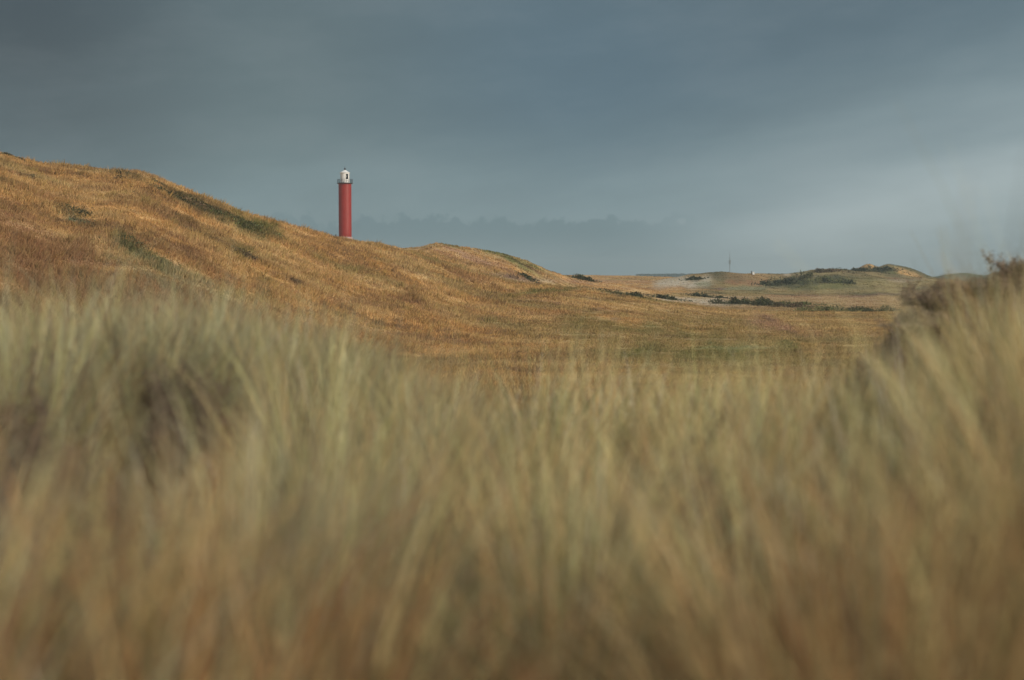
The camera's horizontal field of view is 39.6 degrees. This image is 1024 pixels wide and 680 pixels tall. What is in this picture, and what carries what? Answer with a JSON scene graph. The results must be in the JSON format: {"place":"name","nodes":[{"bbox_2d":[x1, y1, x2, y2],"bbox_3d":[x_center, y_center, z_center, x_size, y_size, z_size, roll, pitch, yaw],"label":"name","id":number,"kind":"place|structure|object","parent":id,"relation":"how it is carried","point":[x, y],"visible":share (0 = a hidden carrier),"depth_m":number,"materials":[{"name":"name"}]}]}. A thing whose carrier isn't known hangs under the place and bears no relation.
{"place":"outdoors","nodes":[
{"label":"outdoors","id":0,"kind":"place"},
{"bbox_2d":[120,352,258,523],"bbox_3d":[-1.049,0.335,4.574,0.460,0.591,0.495,0,3,0],"label":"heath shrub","id":1,"kind":"object","parent":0,"point":[163,387],"visible":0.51,"depth_m":4.57,"materials":[{"name":"plant"}]},
{"bbox_2d":[430,505,542,679],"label":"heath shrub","id":2,"kind":"object","parent":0,"point":[475,582],"visible":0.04,"depth_m":2.99,"materials":[{"name":"plant"}]},
{"bbox_2d":[0,355,1023,679],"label":"tall grass","id":3,"kind":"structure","parent":0,"point":[256,593],"depth_m":1.53,"materials":[{"name":"beige plant"}]},
{"bbox_2d":[0,168,1023,673],"bbox_3d":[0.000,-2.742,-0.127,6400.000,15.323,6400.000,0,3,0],"label":"ground","id":4,"kind":"structure","parent":0,"point":[726,280],"depth_m":204.11,"materials":[{"name":"beige sand"}]},
{"bbox_2d":[0,152,24,159],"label":"shrub","id":5,"kind":"object","parent":4,"relation":"on","point":[6,153],"visible":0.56,"depth_m":113.22,"materials":[{"name":"green plant"}]},
{"bbox_2d":[22,172,55,181],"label":"shrub","id":6,"kind":"object","parent":4,"relation":"on","point":[33,176],"visible":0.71,"depth_m":97.37,"materials":[{"name":"green plant"}]},
{"bbox_2d":[0,370,115,576],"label":"heath shrub","id":7,"kind":"object","parent":4,"relation":"on","point":[18,433],"visible":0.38,"depth_m":3.86,"materials":[{"name":"plant"}]},
{"bbox_2d":[34,201,95,217],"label":"shrub","id":8,"kind":"object","parent":4,"relation":"on","point":[82,209],"visible":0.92,"depth_m":85.22,"materials":[{"name":"green plant"}]},
{"bbox_2d":[0,432,168,666],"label":"heath shrub","id":9,"kind":"object","parent":4,"relation":"on","point":[69,511],"visible":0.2,"depth_m":2.97,"materials":[{"name":"plant"}]},
{"bbox_2d":[57,213,135,229],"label":"shrub","id":10,"kind":"object","parent":4,"relation":"on","point":[70,219],"visible":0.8,"depth_m":82.17,"materials":[{"name":"green plant"}]},
{"bbox_2d":[91,232,180,268],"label":"shrub","id":11,"kind":"object","parent":4,"relation":"on","point":[136,242],"visible":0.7,"depth_m":76.54,"materials":[{"name":"green plant"}]},
{"bbox_2d":[120,240,191,283],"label":"shrub","id":12,"kind":"object","parent":4,"relation":"on","point":[154,253],"visible":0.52,"depth_m":75.67,"materials":[{"name":"green plant"}]},
{"bbox_2d":[113,181,235,223],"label":"shrub","id":13,"kind":"object","parent":4,"relation":"on","point":[185,199],"visible":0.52,"depth_m":105.62,"materials":[{"name":"green plant"}]},
{"bbox_2d":[146,183,257,231],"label":"shrub","id":14,"kind":"object","parent":4,"relation":"on","point":[192,200],"visible":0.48,"depth_m":107.38,"materials":[{"name":"green plant"}]},
{"bbox_2d":[190,199,261,226],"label":"shrub","id":15,"kind":"object","parent":4,"relation":"on","point":[206,204],"visible":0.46,"depth_m":112.34,"materials":[{"name":"green plant"}]},
{"bbox_2d":[183,201,284,243],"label":"shrub","id":16,"kind":"object","parent":4,"relation":"on","point":[217,211],"visible":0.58,"depth_m":109.17,"materials":[{"name":"green plant"}]},
{"bbox_2d":[226,246,259,261],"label":"shrub","id":17,"kind":"object","parent":4,"relation":"on","point":[248,254],"visible":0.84,"depth_m":92.01,"materials":[{"name":"green plant"}]},
{"bbox_2d":[215,213,321,254],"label":"shrub","id":18,"kind":"object","parent":4,"relation":"on","point":[269,233],"visible":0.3,"depth_m":110.00,"materials":[{"name":"green plant"}]},
{"bbox_2d":[337,168,352,239],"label":"lighthouse","id":19,"kind":"object","parent":4,"relation":"on","point":[345,216],"visible":0.97,"depth_m":332.70,"materials":[{"name":"red paint"}]},
{"bbox_2d":[0,151,919,444],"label":"dune grass","id":20,"kind":"structure","parent":4,"relation":"on","point":[62,229],"depth_m":90.21,"materials":[{"name":"brown plant"}]},
{"bbox_2d":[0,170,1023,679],"bbox_3d":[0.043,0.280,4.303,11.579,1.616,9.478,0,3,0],"label":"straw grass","id":21,"kind":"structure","parent":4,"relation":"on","point":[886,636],"depth_m":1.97,"materials":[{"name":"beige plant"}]},
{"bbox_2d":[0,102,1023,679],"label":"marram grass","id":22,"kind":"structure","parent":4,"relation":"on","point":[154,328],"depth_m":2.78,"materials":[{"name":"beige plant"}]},
{"bbox_2d":[0,382,1023,679],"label":"withered grass","id":23,"kind":"structure","parent":4,"relation":"on","point":[310,464],"depth_m":4.45,"materials":[{"name":"brown plant"}]},
{"bbox_2d":[506,268,542,283],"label":"shrub","id":24,"kind":"object","parent":4,"relation":"on","point":[527,276],"visible":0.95,"depth_m":189.25,"materials":[{"name":"green plant"}]},
{"bbox_2d":[567,273,601,282],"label":"shrub","id":25,"kind":"object","parent":4,"relation":"on","point":[580,277],"visible":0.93,"depth_m":233.93,"materials":[{"name":"green plant"}]},
{"bbox_2d":[581,287,656,299],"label":"shrub","id":26,"kind":"object","parent":4,"relation":"on","point":[636,294],"visible":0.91,"depth_m":158.08,"materials":[{"name":"green plant"}]},
{"bbox_2d":[368,241,964,307],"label":"valley grass","id":27,"kind":"structure","parent":4,"relation":"on","point":[661,280],"depth_m":262.04,"materials":[{"name":"beige plant"}]},
{"bbox_2d":[636,273,696,276],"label":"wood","id":28,"kind":"object","parent":4,"relation":"on","point":[671,275],"visible":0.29,"depth_m":2008.53,"materials":[{"name":"grey plant"}]},
{"bbox_2d":[645,294,692,301],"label":"shrub","id":29,"kind":"object","parent":4,"relation":"on","point":[667,296],"visible":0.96,"depth_m":211.56,"materials":[{"name":"green plant"}]},
{"bbox_2d":[591,397,748,663],"bbox_3d":[0.371,0.501,3.203,0.399,0.753,0.400,0,3,0],"label":"heath shrub","id":30,"kind":"object","parent":4,"relation":"on","point":[709,495],"visible":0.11,"depth_m":3.19,"materials":[{"name":"plant"}]},
{"bbox_2d":[679,275,708,280],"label":"shrub","id":31,"kind":"object","parent":4,"relation":"on","point":[693,277],"visible":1,"depth_m":354.77,"materials":[{"name":"green plant"}]},
{"bbox_2d":[681,292,730,298],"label":"shrub","id":32,"kind":"object","parent":4,"relation":"on","point":[703,295],"visible":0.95,"depth_m":244.36,"materials":[{"name":"green plant"}]},
{"bbox_2d":[708,295,754,303],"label":"shrub","id":33,"kind":"object","parent":4,"relation":"on","point":[731,301],"visible":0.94,"depth_m":203.94,"materials":[{"name":"green plant"}]},
{"bbox_2d":[711,295,775,304],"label":"shrub","id":34,"kind":"object","parent":4,"relation":"on","point":[751,299],"visible":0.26,"depth_m":206.66,"materials":[{"name":"green plant"}]},
{"bbox_2d":[751,280,792,286],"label":"shrub","id":35,"kind":"object","parent":4,"relation":"on","point":[774,283],"visible":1,"depth_m":345.67,"materials":[{"name":"green plant"}]},
{"bbox_2d":[734,297,813,305],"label":"shrub","id":36,"kind":"object","parent":4,"relation":"on","point":[761,302],"visible":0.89,"depth_m":197.72,"materials":[{"name":"green plant"}]},
{"bbox_2d":[761,275,804,284],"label":"shrub","id":37,"kind":"object","parent":4,"relation":"on","point":[792,280],"visible":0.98,"depth_m":350.68,"materials":[{"name":"green plant"}]},
{"bbox_2d":[757,302,816,307],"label":"shrub","id":38,"kind":"object","parent":4,"relation":"on","point":[796,304],"visible":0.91,"depth_m":189.12,"materials":[{"name":"green plant"}]},
{"bbox_2d":[768,270,815,281],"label":"shrub","id":39,"kind":"object","parent":4,"relation":"on","point":[805,276],"visible":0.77,"depth_m":365.33,"materials":[{"name":"green plant"}]},
{"bbox_2d":[756,300,844,304],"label":"shrub","id":40,"kind":"object","parent":4,"relation":"on","point":[805,303],"visible":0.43,"depth_m":203.04,"materials":[{"name":"green plant"}]},
{"bbox_2d":[770,304,872,311],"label":"shrub","id":41,"kind":"object","parent":4,"relation":"on","point":[806,308],"visible":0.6,"depth_m":165.12,"materials":[{"name":"green plant"}]},
{"bbox_2d":[797,273,848,283],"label":"shrub","id":42,"kind":"object","parent":4,"relation":"on","point":[817,278],"visible":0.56,"depth_m":351.34,"materials":[{"name":"green plant"}]},
{"bbox_2d":[803,268,858,274],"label":"shrub","id":43,"kind":"object","parent":4,"relation":"on","point":[819,270],"visible":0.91,"depth_m":383.61,"materials":[{"name":"green plant"}]},
{"bbox_2d":[803,277,880,284],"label":"shrub","id":44,"kind":"object","parent":4,"relation":"on","point":[845,281],"visible":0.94,"depth_m":345.40,"materials":[{"name":"green plant"}]},
{"bbox_2d":[811,302,883,311],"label":"shrub","id":45,"kind":"object","parent":4,"relation":"on","point":[869,308],"visible":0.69,"depth_m":165.45,"materials":[{"name":"green plant"}]},
{"bbox_2d":[836,267,886,273],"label":"shrub","id":46,"kind":"object","parent":4,"relation":"on","point":[862,269],"visible":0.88,"depth_m":399.69,"materials":[{"name":"green plant"}]},
{"bbox_2d":[834,305,900,311],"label":"shrub","id":47,"kind":"object","parent":4,"relation":"on","point":[882,306],"visible":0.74,"depth_m":165.31,"materials":[{"name":"green plant"}]},
{"bbox_2d":[866,265,919,275],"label":"shrub","id":48,"kind":"object","parent":4,"relation":"on","point":[886,268],"visible":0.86,"depth_m":436.89,"materials":[{"name":"green plant"}]},
{"bbox_2d":[868,305,975,342],"bbox_3d":[2.902,-0.114,10.208,0.746,0.325,0.777,0,3,0],"label":"heath shrub","id":49,"kind":"object","parent":4,"relation":"on","point":[899,324],"visible":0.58,"depth_m":10.06,"materials":[{"name":"plant"}]},
{"bbox_2d":[889,271,988,312],"bbox_3d":[3.119,-0.314,10.443,0.679,0.387,0.849,0,3,0],"label":"heath shrub","id":50,"kind":"object","parent":4,"relation":"on","point":[919,298],"visible":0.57,"depth_m":10.29,"materials":[{"name":"plant"}]},
{"bbox_2d":[914,385,1023,542],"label":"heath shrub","id":51,"kind":"object","parent":4,"relation":"on","point":[980,402],"visible":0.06,"depth_m":3.32,"materials":[{"name":"plant"}]},
{"bbox_2d":[931,267,1023,309],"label":"heath shrub","id":52,"kind":"object","parent":4,"relation":"on","point":[992,282],"visible":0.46,"depth_m":10.26,"materials":[{"name":"plant"}]},
{"bbox_2d":[975,253,1023,292],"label":"heath shrub","id":53,"kind":"object","parent":4,"relation":"on","point":[1003,272],"visible":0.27,"depth_m":10.41,"materials":[{"name":"plant"}]},
{"bbox_2d":[981,245,1023,275],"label":"heath shrub","id":54,"kind":"object","parent":4,"relation":"on","point":[997,262],"visible":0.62,"depth_m":10.35,"materials":[{"name":"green plant"}]},
{"bbox_2d":[0,0,1023,276],"label":"sky","id":55,"kind":"structure","parent":0,"point":[563,137],"materials":[{"name":"grey"}]},
{"bbox_2d":[811,248,1023,418],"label":"heath grass","id":56,"kind":"structure","parent":0,"point":[894,335],"depth_m":10.15,"materials":[{"name":"brown plant"}]}
]}

